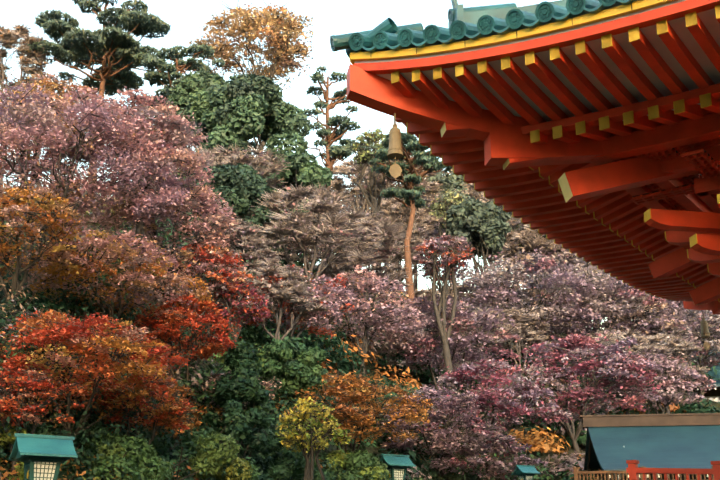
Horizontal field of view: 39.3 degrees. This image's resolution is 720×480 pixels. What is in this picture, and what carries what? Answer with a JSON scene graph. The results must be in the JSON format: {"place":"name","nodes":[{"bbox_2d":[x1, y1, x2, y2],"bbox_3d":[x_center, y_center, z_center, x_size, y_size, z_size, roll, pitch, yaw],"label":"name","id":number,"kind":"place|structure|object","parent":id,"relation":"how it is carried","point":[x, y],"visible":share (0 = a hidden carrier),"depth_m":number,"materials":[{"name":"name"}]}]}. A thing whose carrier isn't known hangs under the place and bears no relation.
{"place":"outdoors","nodes":[
{"label":"outdoors","id":0,"kind":"place"},
{"bbox_2d":[191,141,257,148],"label":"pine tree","id":1,"kind":"object","parent":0,"point":[254,144],"visible":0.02,"depth_m":53.65,"materials":[{"name":"green plant"}]},
{"bbox_2d":[0,0,606,328],"label":"sky","id":2,"kind":"structure","parent":0,"point":[185,17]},
{"bbox_2d":[1,222,719,479],"bbox_3d":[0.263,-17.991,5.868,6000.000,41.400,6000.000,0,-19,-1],"label":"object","id":3,"kind":"structure","parent":0,"point":[373,449],"depth_m":40.89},
{"bbox_2d":[0,424,51,479],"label":"shrub","id":4,"kind":"object","parent":3,"relation":"on","point":[18,469],"visible":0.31,"depth_m":16.75,"materials":[{"name":"green plant"}]},
{"bbox_2d":[0,21,52,195],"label":"bare tree","id":5,"kind":"object","parent":3,"relation":"on","point":[8,39],"visible":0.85,"depth_m":63.81,"materials":[{"name":"brown plant"}]},
{"bbox_2d":[15,451,69,479],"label":"lantern frame","id":6,"kind":"object","parent":3,"relation":"on","point":[28,461],"visible":0.67,"depth_m":15.56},
{"bbox_2d":[9,433,77,462],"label":"lantern roof","id":7,"kind":"structure","parent":6,"relation":"on","point":[25,445],"depth_m":15.70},
{"bbox_2d":[34,461,56,479],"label":"paper lantern","id":8,"kind":"object","parent":6,"relation":"in","point":[46,470],"visible":0.33,"depth_m":15.54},
{"bbox_2d":[0,364,85,478],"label":"maple tree","id":9,"kind":"object","parent":3,"relation":"on","point":[19,377],"visible":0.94,"depth_m":16.68,"materials":[{"name":"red plant"}]},
{"bbox_2d":[0,181,88,322],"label":"maple tree","id":10,"kind":"object","parent":3,"relation":"on","point":[52,207],"visible":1,"depth_m":20.93,"materials":[{"name":"orange plant"}]},
{"bbox_2d":[0,98,94,282],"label":"maple tree","id":11,"kind":"object","parent":3,"relation":"on","point":[28,155],"visible":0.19,"depth_m":27.16,"materials":[{"name":"pink plant"}]},
{"bbox_2d":[0,72,108,185],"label":"maple tree","id":12,"kind":"object","parent":3,"relation":"on","point":[55,84],"visible":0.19,"depth_m":53.13,"materials":[{"name":"orange plant"}]},
{"bbox_2d":[0,308,191,440],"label":"maple tree","id":13,"kind":"object","parent":3,"relation":"on","point":[100,340],"visible":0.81,"depth_m":18.17,"materials":[{"name":"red plant"}]},
{"bbox_2d":[25,0,170,182],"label":"pine tree","id":14,"kind":"object","parent":3,"relation":"on","point":[111,49],"visible":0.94,"depth_m":64.83,"materials":[{"name":"green plant"}]},
{"bbox_2d":[0,78,214,300],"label":"maple tree","id":15,"kind":"object","parent":3,"relation":"on","point":[149,157],"visible":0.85,"depth_m":25.51,"materials":[{"name":"pink plant"}]},
{"bbox_2d":[22,226,220,371],"bbox_3d":[-5.504,1.592,23.544,4.889,3.572,4.245,16,-24,-40],"label":"maple tree","id":16,"kind":"object","parent":3,"relation":"on","point":[141,259],"visible":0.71,"depth_m":23.20,"materials":[{"name":"orange plant"}]},
{"bbox_2d":[85,433,173,479],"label":"shrub","id":17,"kind":"object","parent":3,"relation":"on","point":[122,445],"visible":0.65,"depth_m":18.52,"materials":[{"name":"green plant"}]},
{"bbox_2d":[77,376,202,454],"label":"maple tree","id":18,"kind":"object","parent":3,"relation":"on","point":[171,411],"visible":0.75,"depth_m":19.66,"materials":[{"name":"orange plant"}]},
{"bbox_2d":[65,84,221,312],"bbox_3d":[-6.131,-0.792,27.898,4.332,6.651,4.863,0,-19,-1],"label":"maple tree","id":19,"kind":"object","parent":3,"relation":"on","point":[161,113],"visible":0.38,"depth_m":27.50,"materials":[{"name":"pink plant"}]},
{"bbox_2d":[89,169,242,299],"bbox_3d":[-5.526,0.346,29.384,4.280,4.623,5.681,0,-19,-1],"label":"maple tree","id":20,"kind":"object","parent":3,"relation":"on","point":[214,217],"visible":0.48,"depth_m":28.97,"materials":[{"name":"pink plant"}]},
{"bbox_2d":[141,163,201,215],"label":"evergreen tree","id":21,"kind":"object","parent":3,"relation":"on","point":[184,177],"visible":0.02,"depth_m":39.71,"materials":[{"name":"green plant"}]},
{"bbox_2d":[132,43,225,114],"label":"pine tree","id":22,"kind":"object","parent":3,"relation":"on","point":[164,71],"visible":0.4,"depth_m":62.47,"materials":[{"name":"green plant"}]},
{"bbox_2d":[132,290,245,400],"bbox_3d":[-4.210,2.977,23.970,2.852,3.538,3.855,0,-19,-1],"label":"maple tree","id":23,"kind":"object","parent":3,"relation":"on","point":[188,316],"visible":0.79,"depth_m":24.06,"materials":[{"name":"red plant"}]},
{"bbox_2d":[166,70,224,149],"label":"evergreen tree","id":24,"kind":"object","parent":3,"relation":"on","point":[189,86],"visible":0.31,"depth_m":53.20,"materials":[{"name":"green plant"}]},
{"bbox_2d":[141,426,259,479],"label":"shrub","id":25,"kind":"object","parent":3,"relation":"on","point":[246,470],"visible":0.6,"depth_m":20.96,"materials":[{"name":"green plant"}]},
{"bbox_2d":[159,240,254,360],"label":"maple tree","id":26,"kind":"object","parent":3,"relation":"on","point":[230,268],"visible":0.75,"depth_m":28.69,"materials":[{"name":"red plant"}]},
{"bbox_2d":[179,163,272,248],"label":"evergreen tree","id":27,"kind":"object","parent":3,"relation":"on","point":[245,184],"visible":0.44,"depth_m":38.84,"materials":[{"name":"green plant"}]},
{"bbox_2d":[195,279,271,341],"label":"maple tree","id":28,"kind":"object","parent":3,"relation":"on","point":[257,310],"visible":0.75,"depth_m":29.29,"materials":[{"name":"red plant"}]},
{"bbox_2d":[190,216,283,341],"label":"bare tree","id":29,"kind":"object","parent":3,"relation":"on","point":[256,242],"visible":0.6,"depth_m":31.80,"materials":[{"name":"brown plant"}]},
{"bbox_2d":[194,371,281,415],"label":"maple tree","id":30,"kind":"object","parent":3,"relation":"on","point":[263,383],"visible":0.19,"depth_m":25.22,"materials":[{"name":"pink plant"}]},
{"bbox_2d":[194,143,289,188],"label":"bare tree","id":31,"kind":"object","parent":3,"relation":"on","point":[236,156],"visible":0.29,"depth_m":42.11,"materials":[{"name":"brown plant"}]},
{"bbox_2d":[198,340,298,479],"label":"cone tree","id":32,"kind":"object","parent":3,"relation":"on","point":[237,390],"visible":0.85,"depth_m":23.53,"materials":[{"name":"green plant"}]},
{"bbox_2d":[188,73,311,188],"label":"evergreen tree","id":33,"kind":"object","parent":3,"relation":"on","point":[227,112],"visible":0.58,"depth_m":47.84,"materials":[{"name":"green plant"}]},
{"bbox_2d":[189,0,313,209],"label":"maple tree","id":34,"kind":"object","parent":3,"relation":"on","point":[275,22],"visible":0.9,"depth_m":71.98,"materials":[{"name":"orange plant"}]},
{"bbox_2d":[221,258,329,340],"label":"bare tree","id":35,"kind":"object","parent":3,"relation":"on","point":[296,290],"visible":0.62,"depth_m":31.06,"materials":[{"name":"brown plant"}]},
{"bbox_2d":[239,445,331,479],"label":"shrub","id":36,"kind":"object","parent":3,"relation":"on","point":[299,456],"visible":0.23,"depth_m":24.75,"materials":[{"name":"green plant"}]},
{"bbox_2d":[223,264,357,338],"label":"maple tree","id":37,"kind":"object","parent":3,"relation":"on","point":[311,317],"visible":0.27,"depth_m":32.44,"materials":[{"name":"pink plant"}]},
{"bbox_2d":[257,336,327,403],"bbox_3d":[-2.017,4.268,29.391,2.225,2.928,2.208,0,-19,-1],"label":"bush","id":38,"kind":"object","parent":3,"relation":"on","point":[293,361],"visible":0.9,"depth_m":28.97,"materials":[{"name":"green plant"}]},
{"bbox_2d":[263,151,333,271],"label":"evergreen tree","id":39,"kind":"object","parent":3,"relation":"on","point":[304,170],"visible":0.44,"depth_m":45.89,"materials":[{"name":"green plant"}]},
{"bbox_2d":[275,396,351,479],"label":"broad tree","id":40,"kind":"object","parent":3,"relation":"on","point":[296,434],"visible":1,"depth_m":23.22,"materials":[{"name":"yellow plant"}]},
{"bbox_2d":[231,182,410,330],"bbox_3d":[-1.875,0.745,39.822,7.980,6.220,6.173,0,-19,-1],"label":"bare tree","id":41,"kind":"object","parent":3,"relation":"on","point":[324,200],"visible":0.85,"depth_m":39.92,"materials":[{"name":"brown plant"}]},
{"bbox_2d":[297,65,360,237],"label":"pine tree","id":42,"kind":"object","parent":3,"relation":"on","point":[332,154],"visible":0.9,"depth_m":56.28,"materials":[{"name":"green plant"}]},
{"bbox_2d":[279,209,381,319],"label":"bare tree","id":43,"kind":"object","parent":3,"relation":"on","point":[365,247],"visible":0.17,"depth_m":45.66,"materials":[{"name":"brown plant"}]},
{"bbox_2d":[331,158,378,220],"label":"bare tree","id":44,"kind":"object","parent":3,"relation":"on","point":[337,182],"visible":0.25,"depth_m":73.90,"materials":[{"name":"brown plant"}]},
{"bbox_2d":[321,448,389,479],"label":"shrub","id":45,"kind":"object","parent":3,"relation":"on","point":[364,461],"visible":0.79,"depth_m":27.43,"materials":[{"name":"green plant"}]},
{"bbox_2d":[0,193,719,479],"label":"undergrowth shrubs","id":46,"kind":"object","parent":3,"relation":"on","point":[338,348],"visible":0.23,"depth_m":27.68,"materials":[{"name":"green plant"}]},
{"bbox_2d":[307,250,412,327],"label":"bare tree","id":47,"kind":"object","parent":3,"relation":"on","point":[389,273],"visible":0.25,"depth_m":44.23,"materials":[{"name":"brown plant"}]},
{"bbox_2d":[285,371,436,472],"bbox_3d":[-0.005,5.607,28.246,4.373,4.057,3.313,0,-19,-1],"label":"maple tree","id":48,"kind":"object","parent":3,"relation":"on","point":[360,388],"visible":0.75,"depth_m":28.14,"materials":[{"name":"orange plant"}]},
{"bbox_2d":[309,265,426,374],"bbox_3d":[0.245,3.433,38.321,4.945,4.852,5.879,0,-19,-1],"label":"maple tree","id":49,"kind":"object","parent":3,"relation":"on","point":[375,287],"visible":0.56,"depth_m":38.22,"materials":[{"name":"pink plant"}]},
{"bbox_2d":[350,128,405,340],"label":"broad tree","id":50,"kind":"object","parent":3,"relation":"on","point":[367,149],"visible":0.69,"depth_m":51.42,"materials":[{"name":"green plant"}]},
{"bbox_2d":[340,183,415,265],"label":"bare tree","id":51,"kind":"object","parent":3,"relation":"on","point":[360,203],"visible":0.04,"depth_m":75.66,"materials":[{"name":"brown plant"}]},
{"bbox_2d":[329,211,444,309],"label":"bare tree","id":52,"kind":"object","parent":3,"relation":"on","point":[416,240],"visible":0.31,"depth_m":50.29,"materials":[{"name":"brown plant"}]},
{"bbox_2d":[344,156,444,300],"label":"bare tree","id":53,"kind":"object","parent":3,"relation":"on","point":[433,187],"visible":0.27,"depth_m":64.23,"materials":[{"name":"brown plant"}]},
{"bbox_2d":[383,460,410,479],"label":"lantern frame","id":54,"kind":"object","parent":3,"relation":"on","point":[392,468],"visible":0.54,"depth_m":29.04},
{"bbox_2d":[389,469,403,479],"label":"paper lantern","id":55,"kind":"object","parent":54,"relation":"in","point":[396,474],"visible":0.44,"depth_m":29.03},
{"bbox_2d":[378,454,415,466],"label":"lantern roof","id":56,"kind":"structure","parent":54,"relation":"on","point":[396,460],"depth_m":29.18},
{"bbox_2d":[355,216,445,280],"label":"maple tree","id":57,"kind":"object","parent":3,"relation":"on","point":[435,230],"depth_m":68.13,"materials":[{"name":"brown plant"}]},
{"bbox_2d":[369,195,446,262],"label":"bare tree","id":58,"kind":"object","parent":3,"relation":"on","point":[424,218],"visible":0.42,"depth_m":62.42,"materials":[{"name":"brown plant"}]},
{"bbox_2d":[366,193,450,291],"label":"bare tree","id":59,"kind":"object","parent":3,"relation":"on","point":[415,277],"visible":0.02,"depth_m":76.82,"materials":[{"name":"brown plant"}]},
{"bbox_2d":[368,132,452,375],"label":"pine tree","id":60,"kind":"object","parent":3,"relation":"on","point":[409,178],"visible":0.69,"depth_m":48.69,"materials":[{"name":"green plant"}]},
{"bbox_2d":[415,161,452,288],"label":"maple tree","id":61,"kind":"object","parent":3,"relation":"on","point":[442,175],"visible":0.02,"depth_m":84.87,"materials":[{"name":"brown plant"}]},
{"bbox_2d":[375,384,502,478],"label":"maple tree","id":62,"kind":"object","parent":3,"relation":"on","point":[442,435],"visible":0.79,"depth_m":32.93,"materials":[{"name":"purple plant"}]},
{"bbox_2d":[412,233,476,428],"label":"maple tree","id":63,"kind":"object","parent":3,"relation":"on","point":[452,264],"visible":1,"depth_m":40.96,"materials":[{"name":"red plant"}]},
{"bbox_2d":[426,189,471,284],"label":"broad tree","id":64,"kind":"object","parent":3,"relation":"on","point":[444,203],"visible":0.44,"depth_m":64.90,"materials":[{"name":"green plant"}]},
{"bbox_2d":[380,292,520,407],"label":"maple tree","id":65,"kind":"object","parent":3,"relation":"on","point":[429,339],"visible":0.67,"depth_m":42.09,"materials":[{"name":"pink plant"}]},
{"bbox_2d":[414,453,486,479],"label":"shrub","id":66,"kind":"object","parent":3,"relation":"on","point":[449,475],"visible":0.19,"depth_m":33.12,"materials":[{"name":"green plant"}]},
{"bbox_2d":[420,171,483,276],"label":"evergreen tree","id":67,"kind":"object","parent":3,"relation":"on","point":[452,181],"visible":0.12,"depth_m":80.60,"materials":[{"name":"green plant"}]},
{"bbox_2d":[400,282,508,336],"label":"bare tree","id":68,"kind":"object","parent":3,"relation":"on","point":[419,293],"visible":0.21,"depth_m":49.42,"materials":[{"name":"brown plant"}]},
{"bbox_2d":[427,304,514,404],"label":"tree","id":69,"kind":"object","parent":3,"relation":"on","point":[494,330],"visible":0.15,"depth_m":45.20,"materials":[{"name":"brown plant"}]},
{"bbox_2d":[441,196,511,293],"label":"evergreen tree","id":70,"kind":"object","parent":3,"relation":"on","point":[484,228],"visible":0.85,"depth_m":61.84,"materials":[{"name":"green plant"}]},
{"bbox_2d":[455,183,511,280],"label":"bare tree","id":71,"kind":"object","parent":3,"relation":"on","point":[472,192],"visible":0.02,"depth_m":72.11,"materials":[{"name":"brown plant"}]},
{"bbox_2d":[427,433,548,479],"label":"maple tree","id":72,"kind":"object","parent":3,"relation":"on","point":[499,445],"visible":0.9,"depth_m":32.93,"materials":[{"name":"purple plant"}]},
{"bbox_2d":[479,198,522,288],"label":"bare tree","id":73,"kind":"object","parent":3,"relation":"on","point":[499,206],"depth_m":71.15,"materials":[{"name":"brown plant"}]},
{"bbox_2d":[428,356,576,457],"bbox_3d":[5.037,6.873,37.310,6.471,5.037,4.911,15,-23,-37],"label":"maple tree","id":74,"kind":"object","parent":3,"relation":"on","point":[496,393],"visible":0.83,"depth_m":36.67,"materials":[{"name":"pink plant"}]},
{"bbox_2d":[482,308,550,399],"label":"bare tree","id":75,"kind":"object","parent":3,"relation":"on","point":[530,336],"visible":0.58,"depth_m":46.79,"materials":[{"name":"brown plant"}]},
{"bbox_2d":[474,216,565,277],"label":"bare tree","id":76,"kind":"object","parent":3,"relation":"on","point":[533,242],"visible":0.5,"depth_m":66.88,"materials":[{"name":"brown plant"}]},
{"bbox_2d":[515,469,534,479],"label":"lantern frame","id":77,"kind":"object","parent":3,"relation":"on","point":[520,473],"visible":0.79,"depth_m":25.87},
{"bbox_2d":[511,465,540,474],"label":"lantern roof","id":78,"kind":"structure","parent":77,"relation":"on","point":[528,469],"depth_m":25.95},
{"bbox_2d":[497,276,559,343],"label":"maple tree","id":79,"kind":"object","parent":3,"relation":"on","point":[529,291],"visible":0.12,"depth_m":52.59,"materials":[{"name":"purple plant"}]},
{"bbox_2d":[508,224,552,253],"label":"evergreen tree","id":80,"kind":"object","parent":3,"relation":"on","point":[513,228],"visible":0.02,"depth_m":69.98,"materials":[{"name":"green plant"}]},
{"bbox_2d":[487,220,575,310],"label":"maple tree","id":81,"kind":"object","parent":3,"relation":"on","point":[522,228],"visible":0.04,"depth_m":69.30,"materials":[{"name":"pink plant"}]},
{"bbox_2d":[347,0,719,314],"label":"roof eave beams","id":82,"kind":"structure","parent":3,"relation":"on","point":[613,168],"depth_m":11.81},
{"bbox_2d":[330,0,637,58],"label":"pagoda tiles","id":83,"kind":"object","parent":82,"relation":"attached to","point":[472,23],"visible":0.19,"depth_m":11.22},
{"bbox_2d":[350,0,719,301],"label":"rafter end caps","id":84,"kind":"object","parent":82,"relation":"attached to","point":[634,35],"visible":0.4,"depth_m":10.79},
{"bbox_2d":[354,0,719,121],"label":"pagoda boards","id":85,"kind":"object","parent":82,"relation":"attached to","point":[709,20],"visible":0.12,"depth_m":10.70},
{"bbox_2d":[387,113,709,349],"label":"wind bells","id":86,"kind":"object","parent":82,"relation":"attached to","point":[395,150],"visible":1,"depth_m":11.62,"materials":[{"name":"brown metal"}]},
{"bbox_2d":[416,3,719,203],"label":"dark pagoda lattice","id":87,"kind":"object","parent":82,"relation":"attached to","point":[659,152],"visible":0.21,"depth_m":11.87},
{"bbox_2d":[440,123,718,314],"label":"beam end caps","id":88,"kind":"object","parent":82,"relation":"attached to","point":[565,187],"visible":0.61,"depth_m":11.84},
{"bbox_2d":[451,249,620,378],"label":"maple tree","id":89,"kind":"object","parent":3,"relation":"on","point":[487,284],"visible":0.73,"depth_m":48.27,"materials":[{"name":"pink plant"}]},
{"bbox_2d":[503,275,580,311],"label":"maple tree","id":90,"kind":"object","parent":3,"relation":"on","point":[534,288],"visible":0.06,"depth_m":62.03,"materials":[{"name":"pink plant"}]},
{"bbox_2d":[532,240,603,327],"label":"tree","id":91,"kind":"object","parent":3,"relation":"on","point":[554,254],"visible":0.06,"depth_m":66.58,"materials":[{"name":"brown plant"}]},
{"bbox_2d":[473,329,663,459],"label":"maple tree","id":92,"kind":"object","parent":3,"relation":"on","point":[620,362],"visible":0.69,"depth_m":40.70,"materials":[{"name":"pink plant"}]},
{"bbox_2d":[557,256,600,324],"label":"maple tree","id":93,"kind":"object","parent":3,"relation":"on","point":[573,263],"depth_m":68.74,"materials":[{"name":"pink plant"}]},
{"bbox_2d":[554,266,652,332],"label":"bare tree","id":94,"kind":"object","parent":3,"relation":"on","point":[596,271],"visible":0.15,"depth_m":57.77,"materials":[{"name":"brown plant"}]},
{"bbox_2d":[585,324,635,397],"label":"tree","id":95,"kind":"object","parent":3,"relation":"on","point":[604,332],"visible":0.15,"depth_m":48.29,"materials":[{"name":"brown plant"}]},
{"bbox_2d":[524,273,719,393],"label":"maple tree","id":96,"kind":"object","parent":3,"relation":"on","point":[620,288],"visible":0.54,"depth_m":50.21,"materials":[{"name":"pink plant"}]},
{"bbox_2d":[581,329,672,413],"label":"bare tree","id":97,"kind":"object","parent":3,"relation":"on","point":[641,340],"visible":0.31,"depth_m":45.71,"materials":[{"name":"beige plant"}]},
{"bbox_2d":[573,466,713,479],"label":"wood fence","id":98,"kind":"object","parent":3,"relation":"on","point":[577,473],"visible":0.46,"depth_m":30.75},
{"bbox_2d":[609,474,707,479],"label":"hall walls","id":99,"kind":"structure","parent":3,"relation":"on","point":[670,476],"depth_m":32.24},
{"bbox_2d":[584,425,719,479],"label":"hall roof","id":100,"kind":"structure","parent":99,"relation":"on","point":[697,446],"depth_m":33.97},
{"bbox_2d":[610,446,712,479],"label":"hall plaster","id":101,"kind":"object","parent":99,"relation":"attached to","point":[647,476],"visible":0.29,"depth_m":32.09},
{"bbox_2d":[608,349,716,413],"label":"maple tree","id":102,"kind":"object","parent":3,"relation":"on","point":[678,383],"visible":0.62,"depth_m":44.00,"materials":[{"name":"pink plant"}]},
{"bbox_2d":[612,295,716,355],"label":"maple tree","id":103,"kind":"object","parent":3,"relation":"on","point":[663,316],"visible":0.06,"depth_m":56.96,"materials":[{"name":"pink plant"}]},
{"bbox_2d":[630,300,719,406],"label":"maple tree","id":104,"kind":"object","parent":3,"relation":"on","point":[714,343],"visible":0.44,"depth_m":50.64,"materials":[{"name":"pink plant"}]},
{"bbox_2d":[640,332,710,413],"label":"bare tree","id":105,"kind":"object","parent":3,"relation":"on","point":[668,341],"visible":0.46,"depth_m":46.49,"materials":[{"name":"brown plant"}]},
{"bbox_2d":[673,313,719,357],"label":"maple tree","id":106,"kind":"object","parent":3,"relation":"on","point":[697,334],"depth_m":56.84,"materials":[{"name":"pink plant"}]},
{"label":"red fence","id":107,"kind":"object","parent":3,"relation":"on","visible":0},
{"bbox_2d":[626,460,719,479],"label":"red fence","id":108,"kind":"object","parent":107,"relation":"on","point":[633,470],"visible":1,"depth_m":15.67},
{"bbox_2d":[579,413,719,479],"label":"roof ridge","id":109,"kind":"structure","parent":0,"point":[683,419],"depth_m":35.47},
{"bbox_2d":[690,387,719,395],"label":"hall walls","id":110,"kind":"structure","parent":0,"point":[713,392],"depth_m":54.85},
{"bbox_2d":[661,348,719,386],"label":"hall back roof","id":111,"kind":"structure","parent":110,"relation":"on","point":[717,368],"depth_m":56.16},
{"bbox_2d":[697,388,719,401],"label":"hall plaster","id":112,"kind":"object","parent":110,"relation":"attached to","point":[715,398],"visible":0.08,"depth_m":54.72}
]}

